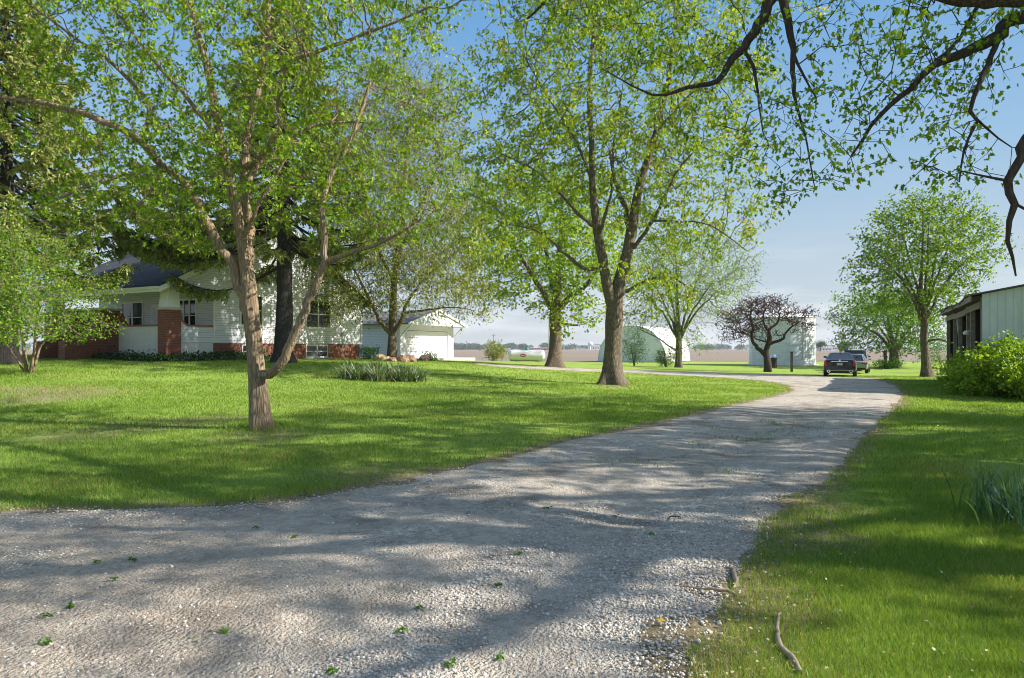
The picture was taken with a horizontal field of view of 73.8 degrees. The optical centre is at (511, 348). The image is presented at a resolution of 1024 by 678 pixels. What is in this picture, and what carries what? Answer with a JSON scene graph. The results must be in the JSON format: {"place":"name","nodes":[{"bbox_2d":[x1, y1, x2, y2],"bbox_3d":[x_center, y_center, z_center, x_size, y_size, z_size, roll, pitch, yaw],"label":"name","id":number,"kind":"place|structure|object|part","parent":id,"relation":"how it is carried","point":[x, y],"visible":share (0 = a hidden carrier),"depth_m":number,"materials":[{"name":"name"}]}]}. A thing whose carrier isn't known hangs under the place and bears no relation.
{"place":"outdoors","nodes":[
{"label":"outdoors","id":0,"kind":"place"},
{"bbox_2d":[0,361,902,677],"bbox_3d":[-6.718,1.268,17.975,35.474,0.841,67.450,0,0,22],"label":"gravel driveway","id":1,"kind":"structure","parent":0,"point":[308,613],"depth_m":5.15,"materials":[{"name":"grey gravel"}]},
{"bbox_2d":[37,637,52,645],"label":"leaf sprig","id":2,"kind":"object","parent":1,"relation":"on","point":[46,639],"visible":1,"depth_m":3.62,"materials":[{"name":"green plant"}]},
{"bbox_2d":[40,611,54,617],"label":"leaf sprig","id":3,"kind":"object","parent":1,"relation":"on","point":[43,615],"visible":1,"depth_m":3.97,"materials":[{"name":"green plant"}]},
{"bbox_2d":[65,600,74,608],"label":"leaf sprig","id":4,"kind":"object","parent":1,"relation":"on","point":[70,605],"visible":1,"depth_m":4.10,"materials":[{"name":"green plant"}]},
{"bbox_2d":[218,626,229,633],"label":"leaf sprig","id":5,"kind":"object","parent":1,"relation":"on","point":[222,630],"visible":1,"depth_m":3.83,"materials":[{"name":"green plant"}]},
{"bbox_2d":[325,667,338,674],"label":"leaf sprig","id":6,"kind":"object","parent":1,"relation":"on","point":[332,672],"visible":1,"depth_m":3.37,"materials":[{"name":"green plant"}]},
{"bbox_2d":[395,626,408,632],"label":"leaf sprig","id":7,"kind":"object","parent":1,"relation":"on","point":[402,628],"visible":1,"depth_m":3.90,"materials":[{"name":"green plant"}]},
{"bbox_2d":[444,657,455,668],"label":"leaf sprig","id":8,"kind":"object","parent":1,"relation":"on","point":[452,661],"visible":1,"depth_m":3.48,"materials":[{"name":"green plant"}]},
{"bbox_2d":[496,651,503,659],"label":"leaf sprig","id":9,"kind":"object","parent":1,"relation":"on","point":[499,656],"visible":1,"depth_m":3.61,"materials":[{"name":"green plant"}]},
{"bbox_2d":[590,412,872,477],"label":"weeds","id":10,"kind":"object","parent":1,"relation":"on","point":[746,440],"visible":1,"depth_m":12.19,"materials":[{"name":"green plant"}]},
{"bbox_2d":[20,349,946,361],"bbox_3d":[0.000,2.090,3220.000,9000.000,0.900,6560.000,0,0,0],"label":"field","id":11,"kind":"structure","parent":0,"point":[722,355],"depth_m":173.41,"materials":[{"name":"soil"}]},
{"bbox_2d":[19,342,32,349],"bbox_3d":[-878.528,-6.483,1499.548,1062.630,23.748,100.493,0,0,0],"label":"woods","id":12,"kind":"object","parent":11,"relation":"on","point":[27,346],"visible":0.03,"depth_m":1489.62,"materials":[{"name":"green plant"}]},
{"bbox_2d":[453,342,547,349],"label":"woods","id":13,"kind":"object","parent":11,"relation":"on","point":[475,346],"visible":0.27,"depth_m":1426.34,"materials":[{"name":"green plant"}]},
{"bbox_2d":[598,325,689,361],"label":"arched barn","id":14,"kind":"structure","parent":11,"relation":"on","point":[652,343],"depth_m":83.89,"materials":[{"name":"white metal"}]},
{"bbox_2d":[622,338,641,361],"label":"sliding door","id":15,"kind":"structure","parent":14,"relation":"in","point":[631,340],"depth_m":84.02,"materials":[{"name":"white metal"}]},
{"bbox_2d":[562,343,748,349],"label":"woods","id":16,"kind":"object","parent":11,"relation":"on","point":[706,347],"visible":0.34,"depth_m":1624.26,"materials":[{"name":"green plant"}]},
{"bbox_2d":[816,339,826,350],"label":"tree","id":17,"kind":"object","parent":11,"relation":"on","point":[821,343],"visible":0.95,"depth_m":477.88,"materials":[{"name":"green plant"}]},
{"bbox_2d":[837,341,847,350],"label":"grove","id":18,"kind":"object","parent":11,"relation":"on","point":[843,347],"visible":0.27,"depth_m":690.62,"materials":[{"name":"green plant"}]},
{"bbox_2d":[0,355,1023,677],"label":"lawn","id":19,"kind":"structure","parent":0,"point":[910,369],"depth_m":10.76,"materials":[{"name":"green plant"}]},
{"bbox_2d":[0,231,99,350],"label":"young tree","id":20,"kind":"object","parent":19,"relation":"on","point":[5,246],"visible":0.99,"depth_m":19.75,"materials":[{"name":"green plant"}]},
{"bbox_2d":[0,204,132,374],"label":"young tree","id":21,"kind":"object","parent":19,"relation":"on","point":[33,363],"visible":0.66,"depth_m":21.94,"materials":[{"name":"green plant"}]},
{"bbox_2d":[0,0,150,364],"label":"spruce tree","id":22,"kind":"object","parent":19,"relation":"on","point":[41,161],"visible":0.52,"depth_m":26.27,"materials":[{"name":"green plant"}]},
{"bbox_2d":[91,345,271,361],"bbox_3d":[-14.609,0.246,30.815,8.245,0.890,4.808,0,0,-24],"label":"ground cover","id":23,"kind":"object","parent":19,"relation":"on","point":[135,356],"visible":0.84,"depth_m":30.12,"materials":[{"name":"green plant"}]},
{"bbox_2d":[31,231,377,359],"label":"house","id":24,"kind":"structure","parent":19,"relation":"on","point":[156,311],"depth_m":32.62,"materials":[{"name":"white"}]},
{"bbox_2d":[121,301,143,324],"bbox_3d":[-19.351,-1.616,34.801,1.750,1.623,0.070,0,0,28],"label":"window","id":25,"kind":"structure","parent":24,"relation":"in","point":[133,311],"depth_m":34.72,"materials":[{"name":"white glass"}]},
{"bbox_2d":[151,304,158,324],"bbox_3d":[-17.577,-1.200,33.825,0.950,2.060,0.080,0,0,28],"label":"door","id":26,"kind":"structure","parent":24,"relation":"in","point":[154,313],"depth_m":33.87,"materials":[{"name":"white paint"}]},
{"bbox_2d":[180,298,196,324],"bbox_3d":[-15.647,-1.616,32.822,1.450,1.623,0.070,0,0,28],"label":"window","id":27,"kind":"structure","parent":24,"relation":"in","point":[189,314],"depth_m":32.68,"materials":[{"name":"white glass"}]},
{"bbox_2d":[241,344,245,353],"bbox_3d":[-12.990,0.109,33.858,0.070,0.732,1.050,0,0,28],"label":"window","id":28,"kind":"structure","parent":24,"relation":"in","point":[243,346],"depth_m":33.50,"materials":[{"name":"white paint"}]},
{"bbox_2d":[239,295,263,326],"bbox_3d":[-12.908,-1.911,33.843,0.110,1.633,1.490,0,0,28],"label":"window","id":29,"kind":"structure","parent":24,"relation":"in","point":[260,297],"depth_m":34.34,"materials":[{"name":"white paint"}]},
{"bbox_2d":[305,344,328,358],"bbox_3d":[-10.817,0.134,37.884,0.110,0.782,1.790,0,0,28],"label":"window","id":30,"kind":"structure","parent":24,"relation":"in","point":[316,351],"depth_m":37.84,"materials":[{"name":"white glass"}]},
{"bbox_2d":[304,299,331,329],"bbox_3d":[-10.747,-1.911,37.884,0.110,1.633,2.040,0,0,28],"label":"window","id":31,"kind":"structure","parent":24,"relation":"in","point":[315,320],"depth_m":37.88,"materials":[{"name":"glass"}]},
{"bbox_2d":[214,348,238,357],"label":"lily clump","id":32,"kind":"object","parent":19,"relation":"on","point":[224,353],"visible":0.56,"depth_m":31.70,"materials":[{"name":"green plant"}]},
{"bbox_2d":[227,348,243,355],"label":"lily clump","id":33,"kind":"object","parent":19,"relation":"on","point":[235,352],"visible":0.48,"depth_m":32.39,"materials":[{"name":"green plant"}]},
{"bbox_2d":[100,0,388,362],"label":"spruce tree","id":34,"kind":"object","parent":19,"relation":"on","point":[283,253],"visible":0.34,"depth_m":29.72,"materials":[{"name":"green plant"}]},
{"bbox_2d":[0,0,511,431],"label":"maple tree","id":35,"kind":"object","parent":19,"relation":"on","point":[242,273],"visible":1,"depth_m":11.69,"materials":[{"name":"green plant"}]},
{"bbox_2d":[330,359,358,370],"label":"yucca","id":36,"kind":"object","parent":19,"relation":"on","point":[356,366],"visible":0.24,"depth_m":25.47,"materials":[{"name":"green plant"}]},
{"bbox_2d":[328,361,366,378],"bbox_3d":[-5.962,0.718,24.578,1.600,0.687,2.192,0,0,-28],"label":"yucca","id":37,"kind":"object","parent":19,"relation":"on","point":[344,374],"visible":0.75,"depth_m":24.42,"materials":[{"name":"green plant"}]},
{"bbox_2d":[337,364,376,380],"bbox_3d":[-5.365,0.762,24.297,1.906,0.683,2.038,0,0,31],"label":"yucca","id":38,"kind":"object","parent":19,"relation":"on","point":[358,375],"visible":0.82,"depth_m":23.99,"materials":[{"name":"green plant"}]},
{"bbox_2d":[359,345,380,358],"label":"shrub","id":39,"kind":"object","parent":19,"relation":"on","point":[369,351],"visible":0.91,"depth_m":42.11,"materials":[{"name":"green plant"}]},
{"bbox_2d":[357,361,383,377],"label":"yucca","id":40,"kind":"object","parent":19,"relation":"on","point":[370,365],"visible":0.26,"depth_m":24.95,"materials":[{"name":"green plant"}]},
{"bbox_2d":[373,354,383,360],"bbox_3d":[-7.107,0.547,36.514,0.672,0.569,0.975,0,0,-30],"label":"rock","id":41,"kind":"object","parent":19,"relation":"on","point":[377,356],"visible":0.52,"depth_m":36.24,"materials":[{"name":"beige stone"}]},
{"bbox_2d":[364,364,394,381],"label":"yucca","id":42,"kind":"object","parent":19,"relation":"on","point":[380,375],"visible":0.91,"depth_m":23.91,"materials":[{"name":"green plant"}]},
{"bbox_2d":[362,358,398,369],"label":"yucca","id":43,"kind":"object","parent":19,"relation":"on","point":[374,364],"visible":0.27,"depth_m":25.88,"materials":[{"name":"green plant"}]},
{"bbox_2d":[379,356,389,360],"bbox_3d":[-6.742,0.570,36.198,0.728,0.433,0.508,0,0,-18],"label":"rock","id":44,"kind":"object","parent":19,"relation":"on","point":[383,358],"visible":0.5,"depth_m":35.98,"materials":[{"name":"beige stone"}]},
{"bbox_2d":[378,360,403,378],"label":"yucca","id":45,"kind":"object","parent":19,"relation":"on","point":[389,375],"visible":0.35,"depth_m":24.90,"materials":[{"name":"green plant"}]},
{"bbox_2d":[388,357,396,361],"bbox_3d":[-6.322,0.592,35.989,0.572,0.338,0.378,0,0,30],"label":"rock","id":46,"kind":"object","parent":19,"relation":"on","point":[393,359],"visible":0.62,"depth_m":35.87,"materials":[{"name":"brown stone"}]},
{"bbox_2d":[384,359,411,370],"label":"yucca","id":47,"kind":"object","parent":19,"relation":"on","point":[396,366],"visible":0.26,"depth_m":26.12,"materials":[{"name":"green plant"}]},
{"bbox_2d":[384,365,413,381],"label":"yucca","id":48,"kind":"object","parent":19,"relation":"on","point":[400,376],"visible":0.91,"depth_m":24.05,"materials":[{"name":"green plant"}]},
{"bbox_2d":[393,355,407,361],"bbox_3d":[-5.988,0.576,36.400,0.910,0.558,0.580,0,0,27],"label":"rock","id":49,"kind":"object","parent":19,"relation":"on","point":[400,358],"visible":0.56,"depth_m":36.14,"materials":[{"name":"brown stone"}]},
{"bbox_2d":[292,29,510,356],"bbox_3d":[-5.891,-8.346,38.346,11.696,19.010,12.856,0,0,0],"label":"locust tree","id":50,"kind":"object","parent":19,"relation":"on","point":[397,259],"visible":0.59,"depth_m":36.73,"materials":[{"name":"green plant"}]},
{"bbox_2d":[398,362,421,379],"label":"yucca","id":51,"kind":"object","parent":19,"relation":"on","point":[412,367],"visible":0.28,"depth_m":24.89,"materials":[{"name":"green plant"}]},
{"bbox_2d":[406,355,416,361],"bbox_3d":[-5.552,0.633,36.899,0.732,0.597,1.052,0,0,-42],"label":"rock","id":52,"kind":"object","parent":19,"relation":"on","point":[412,358],"visible":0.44,"depth_m":36.58,"materials":[{"name":"brown stone"}]},
{"bbox_2d":[399,365,431,381],"bbox_3d":[-3.402,0.828,24.375,1.851,0.695,1.859,0,0,0],"label":"yucca","id":53,"kind":"object","parent":19,"relation":"on","point":[416,376],"visible":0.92,"depth_m":24.23,"materials":[{"name":"green plant"}]},
{"bbox_2d":[359,309,474,359],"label":"garage","id":54,"kind":"structure","parent":19,"relation":"on","point":[415,338],"depth_m":50.47,"materials":[{"name":"white"}]},
{"bbox_2d":[407,331,446,357],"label":"overhead door","id":55,"kind":"structure","parent":54,"relation":"in","point":[432,341],"depth_m":51.70,"materials":[{"name":"white paint"}]},
{"bbox_2d":[419,355,429,360],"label":"rock","id":56,"kind":"object","parent":19,"relation":"on","point":[424,357],"visible":0.61,"depth_m":42.69,"materials":[{"name":"brown stone"}]},
{"bbox_2d":[419,349,438,360],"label":"shrub","id":57,"kind":"object","parent":19,"relation":"on","point":[429,355],"visible":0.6,"depth_m":43.79,"materials":[{"name":"green plant"}]},
{"bbox_2d":[481,338,510,360],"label":"shrub","id":58,"kind":"object","parent":19,"relation":"on","point":[495,352],"visible":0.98,"depth_m":54.75,"materials":[{"name":"green plant"}]},
{"bbox_2d":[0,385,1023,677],"bbox_3d":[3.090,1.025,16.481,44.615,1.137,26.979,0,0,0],"label":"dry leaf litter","id":59,"kind":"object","parent":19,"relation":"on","point":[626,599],"visible":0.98,"depth_m":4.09,"materials":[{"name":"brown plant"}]},
{"bbox_2d":[508,347,544,361],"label":"gas tank","id":60,"kind":"object","parent":19,"relation":"on","point":[526,354],"visible":0.93,"depth_m":56.61,"materials":[{"name":"white metal"}]},
{"bbox_2d":[411,145,664,367],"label":"maple tree","id":61,"kind":"object","parent":19,"relation":"on","point":[553,301],"visible":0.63,"depth_m":42.54,"materials":[{"name":"green plant"}]},
{"bbox_2d":[548,310,549,351],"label":"flagpole","id":62,"kind":"object","parent":19,"relation":"on","point":[548,333],"visible":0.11,"depth_m":57.99,"materials":[{"name":"white metal"}]},
{"bbox_2d":[410,0,830,385],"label":"maple tree","id":63,"kind":"object","parent":19,"relation":"on","point":[612,372],"visible":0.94,"depth_m":26.41,"materials":[{"name":"green plant"}]},
{"bbox_2d":[622,326,648,365],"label":"shrub","id":64,"kind":"object","parent":19,"relation":"on","point":[634,351],"visible":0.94,"depth_m":61.78,"materials":[{"name":"green plant"}]},
{"bbox_2d":[651,344,675,366],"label":"shrub","id":65,"kind":"object","parent":19,"relation":"on","point":[667,359],"visible":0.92,"depth_m":60.79,"materials":[{"name":"green plant"}]},
{"bbox_2d":[609,210,773,367],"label":"elm tree","id":66,"kind":"object","parent":19,"relation":"on","point":[678,330],"visible":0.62,"depth_m":58.86,"materials":[{"name":"green plant"}]},
{"bbox_2d":[688,586,743,598],"bbox_3d":[1.340,1.577,4.471,0.370,0.036,0.063,0,0,34],"label":"fallen branch","id":67,"kind":"object","parent":19,"relation":"on","point":[715,589],"visible":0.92,"depth_m":4.46,"materials":[{"name":"brown wood"}]},
{"bbox_2d":[728,565,738,588],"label":"fallen branch","id":68,"kind":"object","parent":19,"relation":"on","point":[733,573],"visible":0.93,"depth_m":4.72,"materials":[{"name":"brown wood"}]},
{"bbox_2d":[491,0,1023,275],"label":"maple tree","id":69,"kind":"object","parent":19,"relation":"on","point":[1000,33],"visible":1,"depth_m":6.69,"materials":[{"name":"green plant"}]},
{"bbox_2d":[711,292,821,371],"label":"plum tree","id":70,"kind":"object","parent":19,"relation":"on","point":[769,342],"visible":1,"depth_m":50.70,"materials":[{"name":"purple plant"}]},
{"bbox_2d":[770,354,776,367],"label":"barrel","id":71,"kind":"object","parent":19,"relation":"on","point":[773,357],"visible":0.81,"depth_m":63.76,"materials":[{"name":"metal"}]},
{"bbox_2d":[746,306,818,365],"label":"grain bin","id":72,"kind":"object","parent":19,"relation":"on","point":[800,345],"visible":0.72,"depth_m":67.14,"materials":[{"name":"white metal"}]},
{"bbox_2d":[787,342,798,359],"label":"door","id":73,"kind":"structure","parent":72,"relation":"in","point":[793,347],"depth_m":66.75,"materials":[{"name":"white metal"}]},
{"bbox_2d":[775,612,801,673],"bbox_3d":[1.482,1.582,3.734,0.084,0.044,0.796,0,0,15],"label":"fallen branch","id":74,"kind":"object","parent":19,"relation":"on","point":[789,654],"visible":0.93,"depth_m":3.60,"materials":[{"name":"brown wood"}]},
{"bbox_2d":[790,352,792,371],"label":"wooden post","id":75,"kind":"object","parent":19,"relation":"on","point":[791,361],"visible":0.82,"depth_m":51.92,"materials":[{"name":"brown wood"}]},
{"bbox_2d":[823,351,858,375],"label":"sedan","id":76,"kind":"object","parent":19,"relation":"on","point":[840,362],"visible":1,"depth_m":41.19,"materials":[{"name":"black paint"}]},
{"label":"windows","id":77,"kind":"part","parent":76,"relation":"part of","materials":[{"name":"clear glass"}]},
{"bbox_2d":[816,515,874,541],"bbox_3d":[2.887,1.577,6.016,0.093,0.020,0.869,0,0,-6],"label":"fallen branch","id":78,"kind":"object","parent":19,"relation":"on","point":[842,530],"visible":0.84,"depth_m":5.93,"materials":[{"name":"brown wood"}]},
{"bbox_2d":[844,350,870,360],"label":"suv","id":79,"kind":"object","parent":19,"relation":"on","point":[857,352],"visible":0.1,"depth_m":57.27,"materials":[{"name":"black paint"}]},
{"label":"windows","id":80,"kind":"part","parent":79,"relation":"part of","materials":[{"name":"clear glass"}]},
{"bbox_2d":[852,354,870,372],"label":"compact car","id":81,"kind":"object","parent":19,"relation":"on","point":[862,362],"visible":0.45,"depth_m":49.13,"materials":[{"name":"grey paint"}]},
{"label":"windows","id":82,"kind":"part","parent":81,"relation":"part of","materials":[{"name":"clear glass"}]},
{"bbox_2d":[881,350,886,362],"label":"wooden post","id":83,"kind":"object","parent":19,"relation":"on","point":[885,355],"visible":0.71,"depth_m":62.90,"materials":[{"name":"brown wood"}]},
{"bbox_2d":[823,282,946,367],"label":"maple tree","id":84,"kind":"object","parent":19,"relation":"on","point":[892,344],"visible":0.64,"depth_m":63.48,"materials":[{"name":"green plant"}]},
{"bbox_2d":[871,357,904,368],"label":"shrub","id":85,"kind":"object","parent":19,"relation":"on","point":[890,364],"visible":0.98,"depth_m":62.00,"materials":[{"name":"green plant"}]},
{"bbox_2d":[911,334,946,371],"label":"shrub","id":86,"kind":"object","parent":19,"relation":"on","point":[938,356],"visible":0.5,"depth_m":51.94,"materials":[{"name":"green plant"}]},
{"bbox_2d":[836,183,1022,376],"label":"maple tree","id":87,"kind":"object","parent":19,"relation":"on","point":[920,303],"visible":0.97,"depth_m":41.19,"materials":[{"name":"green plant"}]},
{"bbox_2d":[928,339,1000,395],"bbox_3d":[16.823,0.900,24.220,3.474,2.698,3.310,0,0,0],"label":"bush","id":88,"kind":"object","parent":19,"relation":"on","point":[952,381],"visible":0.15,"depth_m":24.41,"materials":[{"name":"green plant"}]},
{"bbox_2d":[936,330,1023,397],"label":"bush","id":89,"kind":"object","parent":19,"relation":"on","point":[1002,345],"visible":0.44,"depth_m":22.72,"materials":[{"name":"green plant"}]},
{"bbox_2d":[938,284,1023,369],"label":"open shed","id":90,"kind":"structure","parent":19,"relation":"on","point":[972,319],"depth_m":24.62,"materials":[{"name":"white metal"}]},
{"bbox_2d":[938,453,1023,533],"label":"daffodil clump","id":91,"kind":"object","parent":19,"relation":"on","point":[1015,502],"visible":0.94,"depth_m":6.27,"materials":[{"name":"green plant"}]},
{"bbox_2d":[971,335,1023,399],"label":"bush","id":92,"kind":"object","parent":19,"relation":"on","point":[1014,375],"visible":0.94,"depth_m":21.55,"materials":[{"name":"green plant"}]},
{"bbox_2d":[0,354,1023,426],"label":"grass","id":93,"kind":"structure","parent":0,"point":[566,416],"depth_m":19.21,"materials":[{"name":"green plant"}]},
{"bbox_2d":[0,0,1023,348],"label":"sky","id":94,"kind":"structure","parent":0,"point":[809,246],"materials":[{"name":"blue"}]},
{"bbox_2d":[529,348,547,349],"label":"barn","id":95,"kind":"structure","parent":0,"point":[538,348],"depth_m":1000.00,"materials":[{"name":"metal"}]},
{"bbox_2d":[591,345,599,349],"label":"barn","id":96,"kind":"structure","parent":0,"point":[595,347],"depth_m":1199.94,"materials":[{"name":"white metal"}]},
{"bbox_2d":[817,346,832,350],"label":"barn","id":97,"kind":"structure","parent":0,"point":[827,348],"depth_m":600.00,"materials":[{"name":"white metal"}]}
]}

